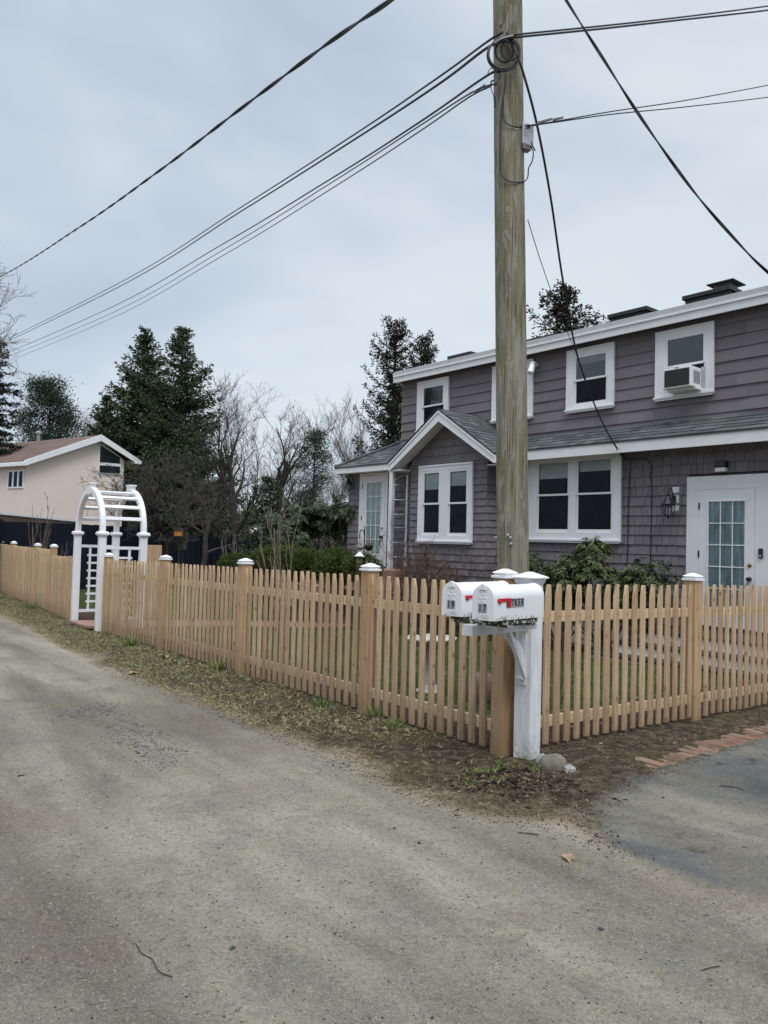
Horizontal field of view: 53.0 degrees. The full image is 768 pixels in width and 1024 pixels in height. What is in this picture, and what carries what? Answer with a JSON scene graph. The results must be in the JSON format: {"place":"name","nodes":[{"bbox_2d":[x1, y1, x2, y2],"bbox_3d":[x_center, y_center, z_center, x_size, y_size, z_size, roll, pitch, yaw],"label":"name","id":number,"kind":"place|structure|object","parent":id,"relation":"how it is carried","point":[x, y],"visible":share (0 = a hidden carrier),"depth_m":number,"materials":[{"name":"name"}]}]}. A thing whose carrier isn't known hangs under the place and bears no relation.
{"place":"outdoors","nodes":[
{"label":"outdoors","id":0,"kind":"place"},
{"bbox_2d":[0,0,393,276],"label":"utility cable","id":1,"kind":"object","parent":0,"point":[375,10],"visible":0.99,"depth_m":9.21,"materials":[{"name":"rubber"}]},
{"bbox_2d":[0,612,767,1023],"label":"road","id":2,"kind":"structure","parent":0,"point":[142,998],"depth_m":3.13,"materials":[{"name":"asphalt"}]},
{"bbox_2d":[36,701,202,770],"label":"gravel","id":3,"kind":"structure","parent":2,"relation":"on","point":[107,710],"depth_m":5.84,"materials":[{"name":"gravel"}]},
{"bbox_2d":[3,624,703,866],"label":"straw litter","id":4,"kind":"object","parent":2,"relation":"on","point":[278,745],"visible":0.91,"depth_m":5.38,"materials":[{"name":"beige plant"}]},
{"bbox_2d":[0,591,767,846],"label":"verge","id":5,"kind":"structure","parent":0,"point":[742,721],"depth_m":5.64,"materials":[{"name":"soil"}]},
{"bbox_2d":[0,541,72,621],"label":"picket fence","id":6,"kind":"object","parent":5,"relation":"on","point":[42,577],"visible":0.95,"depth_m":17.54,"materials":[{"name":"brown wood"}]},
{"bbox_2d":[115,634,139,645],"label":"grass tuft","id":7,"kind":"object","parent":5,"relation":"on","point":[132,640],"visible":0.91,"depth_m":11.11,"materials":[{"name":"plant"}]},
{"bbox_2d":[207,657,226,670],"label":"grass tuft","id":8,"kind":"object","parent":5,"relation":"on","point":[221,666],"visible":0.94,"depth_m":9.09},
{"bbox_2d":[101,553,517,756],"bbox_3d":[-1.865,1.270,9.151,0.146,1.584,9.194,3,-3,-37],"label":"picket fence","id":9,"kind":"object","parent":5,"relation":"on","point":[373,604],"visible":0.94,"depth_m":7.35,"materials":[{"name":"brown wood"}]},
{"bbox_2d":[365,701,390,716],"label":"grass tuft","id":10,"kind":"object","parent":5,"relation":"on","point":[371,710],"visible":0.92,"depth_m":6.61,"materials":[{"name":"plant"}]},
{"bbox_2d":[379,716,405,727],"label":"grass tuft","id":11,"kind":"object","parent":5,"relation":"on","point":[389,723],"visible":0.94,"depth_m":6.25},
{"bbox_2d":[90,662,752,859],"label":"soil crumbs","id":12,"kind":"object","parent":5,"relation":"on","point":[550,749],"visible":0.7,"depth_m":5.65,"materials":[{"name":"soil"}]},
{"bbox_2d":[451,572,548,759],"bbox_3d":[0.841,1.118,5.184,0.430,1.418,0.812,-1,-3,44],"label":"mailbox post","id":13,"kind":"object","parent":5,"relation":"on","point":[525,644],"visible":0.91,"depth_m":5.36,"materials":[{"name":"white paint"}]},
{"bbox_2d":[441,581,507,616],"bbox_3d":[0.632,0.573,5.175,0.172,0.226,0.572,-1,-3,44],"label":"mailbox","id":14,"kind":"object","parent":13,"relation":"on","point":[457,599],"visible":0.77,"depth_m":4.98,"materials":[{"name":"metal"}]},
{"bbox_2d":[441,581,462,616],"bbox_3d":[0.441,0.560,4.983,0.164,0.226,0.029,-1,-3,44],"label":"door","id":15,"kind":"structure","parent":14,"relation":"in","point":[452,592],"depth_m":4.97,"materials":[{"name":"metal"}]},
{"bbox_2d":[472,583,543,621],"bbox_3d":[0.806,0.569,4.945,0.172,0.226,0.572,-1,-3,44],"label":"mailbox","id":16,"kind":"object","parent":13,"relation":"on","point":[493,603],"visible":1,"depth_m":4.81,"materials":[{"name":"metal"}]},
{"bbox_2d":[472,584,495,621],"bbox_3d":[0.614,0.556,4.754,0.164,0.226,0.029,-1,-3,44],"label":"door","id":17,"kind":"structure","parent":16,"relation":"in","point":[484,598],"depth_m":4.74,"materials":[{"name":"metal"}]},
{"bbox_2d":[462,755,540,787],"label":"sprouts","id":18,"kind":"object","parent":5,"relation":"on","point":[499,762],"visible":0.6,"depth_m":4.97,"materials":[{"name":"plant"}]},
{"bbox_2d":[410,765,627,808],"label":"soil clods","id":19,"kind":"object","parent":5,"relation":"on","point":[525,775],"visible":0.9,"depth_m":4.66,"materials":[{"name":"soil"}]},
{"bbox_2d":[539,753,566,770],"bbox_3d":[1.135,1.700,5.171,0.188,0.144,0.146,2,-2,-11],"label":"fieldstone","id":20,"kind":"object","parent":5,"relation":"on","point":[556,761],"visible":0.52,"depth_m":5.12,"materials":[{"name":"stone"}]},
{"bbox_2d":[513,573,767,743],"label":"picket fence","id":21,"kind":"object","parent":5,"relation":"on","point":[691,612],"visible":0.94,"depth_m":6.59,"materials":[{"name":"brown wood"}]},
{"bbox_2d":[634,757,667,766],"bbox_3d":[1.879,1.784,5.423,0.092,0.058,0.210,5,-3,-41],"label":"paving brick","id":22,"kind":"object","parent":5,"relation":"on","point":[652,762],"visible":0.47,"depth_m":5.41,"materials":[{"name":"brick"}]},
{"bbox_2d":[0,0,767,541],"label":"sky","id":23,"kind":"structure","parent":0,"point":[97,97],"materials":[{"name":"grey"}]},
{"bbox_2d":[1,582,767,750],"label":"lawn","id":24,"kind":"structure","parent":0,"point":[84,615],"depth_m":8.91,"materials":[{"name":"plant"}]},
{"bbox_2d":[0,342,27,454],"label":"spruce tree","id":25,"kind":"object","parent":24,"relation":"on","point":[6,444],"visible":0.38,"depth_m":44.29,"materials":[{"name":"green plant"}]},
{"bbox_2d":[0,262,37,406],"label":"bare tree","id":26,"kind":"object","parent":24,"relation":"on","point":[3,331],"visible":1,"depth_m":19.30,"materials":[{"name":"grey plant"}]},
{"bbox_2d":[0,513,75,523],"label":"carport canopy","id":27,"kind":"object","parent":24,"relation":"on","point":[6,517],"visible":0.18,"depth_m":27.50,"materials":[{"name":"white paint"}]},
{"bbox_2d":[28,493,53,548],"bbox_3d":[-8.667,0.860,19.485,0.613,2.759,0.412,2,-2,0],"label":"sapling","id":28,"kind":"object","parent":24,"relation":"on","point":[45,539],"visible":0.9,"depth_m":19.41,"materials":[{"name":"brown plant"}]},
{"bbox_2d":[4,370,87,442],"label":"pine tree","id":29,"kind":"object","parent":24,"relation":"on","point":[63,421],"visible":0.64,"depth_m":57.73,"materials":[{"name":"green plant"}]},
{"bbox_2d":[83,394,126,511],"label":"hemlock tree","id":30,"kind":"object","parent":24,"relation":"on","point":[106,407],"visible":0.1,"depth_m":50.96,"materials":[{"name":"green plant"}]},
{"bbox_2d":[70,482,150,631],"bbox_3d":[-4.950,0.799,13.844,0.884,2.615,1.752,3,-3,-36],"label":"garden arbor","id":31,"kind":"object","parent":24,"relation":"on","point":[131,493],"visible":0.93,"depth_m":13.60,"materials":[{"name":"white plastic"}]},
{"bbox_2d":[0,519,256,588],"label":"board fence","id":32,"kind":"object","parent":24,"relation":"on","point":[19,533],"visible":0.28,"depth_m":23.86,"materials":[{"name":"wood"}]},
{"bbox_2d":[78,444,221,589],"bbox_3d":[-7.030,0.156,23.655,4.390,4.682,4.478,2,-2,0],"label":"fruit tree","id":33,"kind":"object","parent":24,"relation":"on","point":[154,505],"visible":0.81,"depth_m":23.64,"materials":[{"name":"brown plant"}]},
{"bbox_2d":[146,545,161,617],"bbox_3d":[-4.686,1.421,15.563,0.320,1.505,0.055,3,-2,-23],"label":"gate board","id":34,"kind":"object","parent":24,"relation":"on","point":[154,553],"visible":0.22,"depth_m":15.55,"materials":[{"name":"brown wood"}]},
{"bbox_2d":[80,325,228,534],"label":"hemlock tree","id":35,"kind":"object","parent":24,"relation":"on","point":[135,383],"visible":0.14,"depth_m":51.24,"materials":[{"name":"green plant"}]},
{"bbox_2d":[174,528,184,563],"bbox_3d":[-6.210,1.601,23.153,0.300,2.250,0.250,2,-2,0],"label":"bird feeder","id":36,"kind":"object","parent":24,"relation":"on","point":[178,532],"visible":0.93,"depth_m":23.10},
{"bbox_2d":[176,536,187,592],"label":"bird house","id":37,"kind":"structure","parent":24,"relation":"on","point":[183,545],"depth_m":23.38,"materials":[{"name":"grey wood"}]},
{"bbox_2d":[115,326,256,541],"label":"hemlock tree","id":38,"kind":"object","parent":24,"relation":"on","point":[180,391],"visible":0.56,"depth_m":49.36,"materials":[{"name":"green plant"}]},
{"bbox_2d":[136,452,248,580],"bbox_3d":[-7.069,0.179,28.338,4.108,4.930,2.797,3,-3,-32],"label":"fruit tree","id":39,"kind":"object","parent":24,"relation":"on","point":[206,529],"visible":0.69,"depth_m":28.29,"materials":[{"name":"brown plant"}]},
{"bbox_2d":[69,620,352,628],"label":"brick path","id":40,"kind":"structure","parent":24,"relation":"on","point":[88,624],"depth_m":14.02,"materials":[{"name":"brick"}]},
{"bbox_2d":[149,393,291,535],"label":"bare tree","id":41,"kind":"object","parent":24,"relation":"on","point":[234,516],"visible":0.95,"depth_m":45.26,"materials":[{"name":"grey plant"}]},
{"bbox_2d":[192,370,282,535],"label":"bare tree","id":42,"kind":"object","parent":24,"relation":"on","point":[235,384],"visible":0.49,"depth_m":52.28,"materials":[{"name":"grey plant"}]},
{"bbox_2d":[215,545,292,620],"bbox_3d":[-2.488,1.428,15.331,1.700,1.628,0.980,3,-3,-38],"label":"yew bush","id":43,"kind":"object","parent":24,"relation":"on","point":[233,556],"visible":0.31,"depth_m":15.17,"materials":[{"name":"green plant"}]},
{"bbox_2d":[229,475,299,591],"bbox_3d":[-3.676,0.947,24.918,3.107,4.381,2.947,0,-3,33],"label":"tree","id":44,"kind":"object","parent":24,"relation":"on","point":[271,487],"visible":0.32,"depth_m":24.91,"materials":[{"name":"green plant"}]},
{"bbox_2d":[256,485,302,637],"bbox_3d":[-1.756,0.830,12.443,0.737,2.511,0.383,0,-3,27],"label":"sapling","id":45,"kind":"object","parent":24,"relation":"on","point":[274,566],"visible":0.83,"depth_m":12.40,"materials":[{"name":"brown plant"}]},
{"bbox_2d":[260,512,311,547],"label":"rhododendron","id":46,"kind":"object","parent":24,"relation":"on","point":[301,539],"visible":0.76,"depth_m":18.23,"materials":[{"name":"green plant"}]},
{"bbox_2d":[255,542,324,620],"bbox_3d":[-1.731,1.434,15.469,1.826,1.674,1.271,2,-2,0],"label":"yew bush","id":47,"kind":"object","parent":24,"relation":"on","point":[302,558],"visible":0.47,"depth_m":15.22,"materials":[{"name":"green plant"}]},
{"bbox_2d":[249,382,355,513],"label":"bare tree","id":48,"kind":"object","parent":24,"relation":"on","point":[285,463],"visible":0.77,"depth_m":53.76,"materials":[{"name":"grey plant"}]},
{"bbox_2d":[281,500,325,582],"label":"rhododendron","id":49,"kind":"object","parent":24,"relation":"on","point":[292,513],"visible":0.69,"depth_m":19.29,"materials":[{"name":"green plant"}]},
{"bbox_2d":[277,478,348,550],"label":"bare tree","id":50,"kind":"object","parent":24,"relation":"on","point":[322,541],"visible":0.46,"depth_m":41.87,"materials":[{"name":"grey plant"}]},
{"bbox_2d":[286,425,339,548],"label":"pine tree","id":51,"kind":"object","parent":24,"relation":"on","point":[313,438],"visible":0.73,"depth_m":47.91,"materials":[{"name":"green plant"}]},
{"bbox_2d":[305,500,357,549],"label":"rhododendron","id":52,"kind":"object","parent":24,"relation":"on","point":[333,519],"visible":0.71,"depth_m":19.11,"materials":[{"name":"green plant"}]},
{"bbox_2d":[263,568,408,625],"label":"porch steps","id":53,"kind":"structure","parent":24,"relation":"on","point":[386,572],"depth_m":15.97,"materials":[{"name":"brick"}]},
{"bbox_2d":[318,448,357,544],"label":"bare tree","id":54,"kind":"object","parent":24,"relation":"on","point":[342,488],"visible":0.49,"depth_m":60.04,"materials":[{"name":"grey plant"}]},
{"bbox_2d":[309,545,383,615],"bbox_3d":[-0.911,1.450,15.131,1.160,1.649,1.984,3,-3,-36],"label":"yew bush","id":55,"kind":"object","parent":24,"relation":"on","point":[337,561],"visible":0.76,"depth_m":14.87,"materials":[{"name":"green plant"}]},
{"bbox_2d":[318,385,378,496],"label":"bare tree","id":56,"kind":"object","parent":24,"relation":"on","point":[345,455],"visible":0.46,"depth_m":60.88,"materials":[{"name":"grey plant"}]},
{"bbox_2d":[354,552,364,629],"bbox_3d":[-0.483,1.550,14.550,0.200,1.585,0.200,2,-2,0],"label":"garden lantern post","id":57,"kind":"object","parent":24,"relation":"on","point":[359,555],"visible":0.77,"depth_m":14.50,"materials":[{"name":"white wood"}]},
{"bbox_2d":[330,315,420,548],"bbox_3d":[0.206,-1.932,26.968,4.107,10.056,4.205,3,-3,-29],"label":"cedar tree","id":58,"kind":"object","parent":24,"relation":"on","point":[391,408],"visible":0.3,"depth_m":26.93,"materials":[{"name":"green plant"}]},
{"bbox_2d":[393,473,408,568],"bbox_3d":[0.324,0.767,16.957,0.384,3.286,0.065,1,-2,2],"label":"ladder trellis","id":59,"kind":"object","parent":24,"relation":"on","point":[407,504],"visible":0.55,"depth_m":16.97,"materials":[{"name":"white paint"}]},
{"bbox_2d":[375,522,409,567],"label":"climbing vine","id":60,"kind":"object","parent":59,"relation":"attached to","point":[396,548],"visible":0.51,"depth_m":16.35,"materials":[{"name":"brown plant"}]},
{"bbox_2d":[374,328,440,448],"bbox_3d":[1.402,-1.754,28.074,3.821,9.847,3.912,0,-3,31],"label":"cedar tree","id":61,"kind":"object","parent":24,"relation":"on","point":[427,355],"visible":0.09,"depth_m":28.15,"materials":[{"name":"green plant"}]},
{"bbox_2d":[48,624,767,770],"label":"leaf litter","id":62,"kind":"object","parent":24,"relation":"on","point":[457,705],"visible":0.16,"depth_m":7.19,"materials":[{"name":"plant"}]},
{"bbox_2d":[407,633,456,693],"bbox_3d":[0.477,1.617,8.043,0.527,0.631,0.527,1,-2,22],"label":"bird bath","id":63,"kind":"object","parent":24,"relation":"on","point":[427,657],"visible":0.29,"depth_m":7.99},
{"bbox_2d":[380,532,489,637],"bbox_3d":[0.991,1.390,14.058,2.758,2.032,2.484,2,-2,0],"label":"bare shrub","id":64,"kind":"object","parent":24,"relation":"on","point":[427,567],"visible":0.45,"depth_m":14.00,"materials":[{"name":"plant"}]},
{"bbox_2d":[466,672,491,703],"bbox_3d":[0.967,1.735,7.550,0.333,0.317,0.276,2,-2,-12],"label":"garden boulder","id":65,"kind":"object","parent":24,"relation":"on","point":[489,680],"visible":0.23,"depth_m":7.44,"materials":[{"name":"stone"}]},
{"bbox_2d":[486,0,537,573],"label":"utility pole","id":66,"kind":"object","parent":24,"relation":"on","point":[513,138],"visible":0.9,"depth_m":6.87,"materials":[{"name":"wood"}]},
{"bbox_2d":[0,83,491,359],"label":"utility cable","id":67,"kind":"object","parent":66,"relation":"attached to","point":[320,189],"visible":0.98,"depth_m":11.49,"materials":[{"name":"rubber"}]},
{"bbox_2d":[4,45,493,342],"bbox_3d":[-15.658,-7.628,34.371,2.587,8.032,64.208,3,-3,-34],"label":"utility cable","id":68,"kind":"object","parent":66,"relation":"attached to","point":[435,86],"visible":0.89,"depth_m":11.21,"materials":[{"name":"rubber"}]},
{"bbox_2d":[7,85,490,361],"bbox_3d":[-15.475,-6.817,34.515,3.138,7.278,64.073,3,-3,-34],"label":"utility cable","id":69,"kind":"object","parent":66,"relation":"attached to","point":[321,194],"visible":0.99,"depth_m":11.41,"materials":[{"name":"rubber"}]},
{"bbox_2d":[9,70,495,351],"bbox_3d":[-15.466,-7.260,34.525,3.112,7.862,64.127,3,-3,-34],"label":"utility cable","id":70,"kind":"object","parent":66,"relation":"attached to","point":[455,97],"visible":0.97,"depth_m":11.34,"materials":[{"name":"rubber"}]},
{"bbox_2d":[7,31,503,338],"bbox_3d":[-15.672,-7.838,34.392,2.593,8.340,64.184,3,-3,-34],"label":"utility cable","id":71,"kind":"object","parent":66,"relation":"attached to","point":[457,63],"visible":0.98,"depth_m":10.80,"materials":[{"name":"rubber"}]},
{"bbox_2d":[506,31,622,454],"bbox_3d":[2.575,-2.629,9.835,0.245,3.056,6.713,1,-2,25],"label":"utility cable","id":72,"kind":"object","parent":66,"relation":"attached to","point":[538,132],"visible":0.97,"depth_m":7.81,"materials":[{"name":"rubber"}]},
{"bbox_2d":[514,9,767,38],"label":"utility cable","id":73,"kind":"object","parent":66,"relation":"attached to","point":[575,31],"visible":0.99,"depth_m":7.78,"materials":[{"name":"rubber"}]},
{"bbox_2d":[514,5,767,35],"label":"utility cable","id":74,"kind":"object","parent":66,"relation":"attached to","point":[546,31],"visible":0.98,"depth_m":7.78,"materials":[{"name":"rubber"}]},
{"bbox_2d":[525,97,767,126],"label":"utility cable","id":75,"kind":"object","parent":66,"relation":"attached to","point":[644,111],"visible":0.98,"depth_m":7.76,"materials":[{"name":"rubber"}]},
{"bbox_2d":[525,85,767,125],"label":"utility cable","id":76,"kind":"object","parent":66,"relation":"attached to","point":[647,106],"visible":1,"depth_m":7.79,"materials":[{"name":"rubber"}]},
{"bbox_2d":[529,551,544,596],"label":"evergreen shrub","id":77,"kind":"object","parent":24,"relation":"on","point":[534,564],"visible":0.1,"depth_m":13.16,"materials":[{"name":"green plant"}]},
{"bbox_2d":[334,278,767,646],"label":"shingled house","id":78,"kind":"structure","parent":24,"relation":"on","point":[705,450],"depth_m":13.21,"materials":[{"name":"wood"}]},
{"bbox_2d":[361,474,385,562],"bbox_3d":[-0.282,0.188,17.890,0.097,2.095,0.843,3,-3,-40],"label":"door","id":79,"kind":"structure","parent":78,"relation":"in","point":[373,486],"depth_m":17.90,"materials":[{"name":"white paint"}]},
{"bbox_2d":[415,376,449,431],"bbox_3d":[1.058,-2.321,16.791,0.086,1.154,1.020,3,-3,-40],"label":"window","id":80,"kind":"structure","parent":78,"relation":"in","point":[433,394],"depth_m":16.88,"materials":[{"name":"white paint"}]},
{"bbox_2d":[415,461,473,544],"bbox_3d":[1.191,-0.162,15.215,0.086,1.584,1.550,3,-3,-40],"label":"window","id":81,"kind":"structure","parent":78,"relation":"in","point":[445,491],"depth_m":15.16,"materials":[{"name":"white paint"}]},
{"bbox_2d":[457,545,496,636],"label":"climbing vine","id":82,"kind":"object","parent":78,"relation":"attached to","point":[489,569],"visible":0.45,"depth_m":14.10,"materials":[{"name":"brown plant"}]},
{"bbox_2d":[490,358,533,423],"bbox_3d":[2.505,-2.349,15.070,0.086,1.154,1.060,3,-3,-40],"label":"window","id":83,"kind":"structure","parent":78,"relation":"in","point":[530,378],"depth_m":14.76,"materials":[{"name":"white paint"}]},
{"bbox_2d":[527,220,622,455],"bbox_3d":[2.577,-1.836,10.047,0.190,1.522,6.252,1,-2,25],"label":"utility cable","id":84,"kind":"object","parent":78,"relation":"attached to","point":[552,294],"visible":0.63,"depth_m":8.38,"materials":[{"name":"rubber"}]},
{"bbox_2d":[528,453,622,543],"bbox_3d":[3.318,-0.226,13.620,0.086,1.544,2.030,3,-3,-40],"label":"window","id":85,"kind":"structure","parent":78,"relation":"in","point":[571,499],"depth_m":13.55,"materials":[{"name":"white paint"}]},
{"bbox_2d":[564,341,615,413],"bbox_3d":[3.660,-2.371,13.694,0.086,1.154,1.030,3,-3,-40],"label":"window","id":86,"kind":"structure","parent":78,"relation":"in","point":[597,362],"depth_m":13.69,"materials":[{"name":"white paint"}]},
{"bbox_2d":[620,453,630,565],"bbox_3d":[3.946,0.377,12.625,0.053,2.654,0.357,0,-3,41],"label":"wall cable","id":87,"kind":"object","parent":78,"relation":"attached to","point":[628,508],"depth_m":12.76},
{"bbox_2d":[622,453,651,573],"bbox_3d":[4.086,0.375,12.499,0.486,2.657,0.116,1,-2,7],"label":"wall cable","id":88,"kind":"object","parent":78,"relation":"attached to","point":[651,501],"depth_m":12.45,"materials":[{"name":"rubber"}]},
{"bbox_2d":[661,487,678,518],"bbox_3d":[4.487,-0.147,12.100,0.270,0.510,0.210,3,-3,-40],"label":"wall lantern","id":89,"kind":"object","parent":78,"relation":"attached to","point":[669,501],"depth_m":12.10,"materials":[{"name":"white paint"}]},
{"bbox_2d":[653,321,714,401],"bbox_3d":[4.805,-2.394,12.332,0.086,1.154,1.030,3,-3,-40],"label":"window","id":90,"kind":"structure","parent":78,"relation":"in","point":[694,345],"depth_m":12.33,"materials":[{"name":"white paint"}]},
{"bbox_2d":[663,365,705,393],"bbox_3d":[4.727,-2.100,12.163,0.342,0.370,0.640,3,-3,-40],"label":"air conditioner","id":91,"kind":"object","parent":78,"relation":"attached to","point":[683,379],"visible":1,"depth_m":12.06,"materials":[{"name":"white plastic"}]},
{"bbox_2d":[698,488,754,629],"bbox_3d":[5.079,0.684,11.466,0.097,2.062,0.856,3,-3,-40],"label":"door","id":92,"kind":"structure","parent":78,"relation":"in","point":[726,552],"depth_m":11.48,"materials":[{"name":"white paint"}]},
{"bbox_2d":[533,566,585,649],"bbox_3d":[2.829,1.552,12.400,1.052,1.346,1.068,2,-2,0],"label":"evergreen shrub","id":93,"kind":"object","parent":24,"relation":"on","point":[563,624],"visible":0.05,"depth_m":12.26,"materials":[{"name":"green plant"}]},
{"bbox_2d":[526,279,609,337],"bbox_3d":[5.619,-2.083,24.335,5.933,10.510,5.795,1,-2,18],"label":"cedar tree","id":94,"kind":"object","parent":24,"relation":"on","point":[562,309],"visible":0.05,"depth_m":24.14,"materials":[{"name":"green plant"}]},
{"bbox_2d":[550,628,612,703],"bbox_3d":[1.894,1.425,7.569,0.675,0.945,0.382,1,-2,17],"label":"twiggy plant","id":95,"kind":"object","parent":24,"relation":"on","point":[563,657],"visible":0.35,"depth_m":7.54,"materials":[{"name":"plant"}]},
{"bbox_2d":[537,536,683,648],"bbox_3d":[3.411,1.287,11.829,2.304,1.850,1.180,0,-3,35],"label":"evergreen shrub","id":96,"kind":"object","parent":24,"relation":"on","point":[564,571],"visible":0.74,"depth_m":11.73,"materials":[{"name":"green plant"}]},
{"bbox_2d":[602,573,672,641],"bbox_3d":[3.904,1.555,11.624,1.208,1.313,0.984,2,-2,0],"label":"evergreen shrub","id":97,"kind":"object","parent":24,"relation":"on","point":[630,607],"visible":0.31,"depth_m":11.41,"materials":[{"name":"green plant"}]},
{"bbox_2d":[583,627,767,681],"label":"walkway","id":98,"kind":"structure","parent":24,"relation":"on","point":[646,647],"depth_m":10.69,"materials":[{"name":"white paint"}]},
{"bbox_2d":[564,0,767,273],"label":"utility cable","id":99,"kind":"object","parent":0,"point":[714,216],"visible":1,"depth_m":5.61,"materials":[{"name":"rubber"}]},
{"bbox_2d":[594,738,767,903],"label":"driveway","id":100,"kind":"structure","parent":0,"point":[740,886],"depth_m":4.20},
{"bbox_3d":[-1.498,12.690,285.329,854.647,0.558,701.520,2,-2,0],"label":"ground","id":101,"kind":"structure","parent":0,"visible":0},
{"bbox_2d":[0,431,141,526],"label":"stucco house","id":102,"kind":"structure","parent":101,"relation":"on","point":[53,470],"depth_m":41.95,"materials":[{"name":"paint"}]},
{"bbox_2d":[7,470,23,487],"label":"window","id":103,"kind":"structure","parent":102,"relation":"in","point":[15,477],"depth_m":40.52,"materials":[{"name":"glass"}]},
{"bbox_2d":[98,444,120,473],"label":"window","id":104,"kind":"structure","parent":102,"relation":"in","point":[104,455],"depth_m":44.06,"materials":[{"name":"glass"}]},
{"bbox_2d":[233,449,305,519],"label":"bare tree","id":105,"kind":"object","parent":101,"relation":"on","point":[242,505],"visible":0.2,"depth_m":70.01,"materials":[{"name":"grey plant"}]},
{"bbox_2d":[225,520,346,550],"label":"undergrowth","id":106,"kind":"object","parent":101,"relation":"on","point":[242,530],"visible":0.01,"depth_m":59.92,"materials":[{"name":"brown plant"}]},
{"bbox_2d":[264,459,328,504],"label":"bare tree","id":107,"kind":"object","parent":101,"relation":"on","point":[295,490],"visible":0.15,"depth_m":74.70,"materials":[{"name":"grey plant"}]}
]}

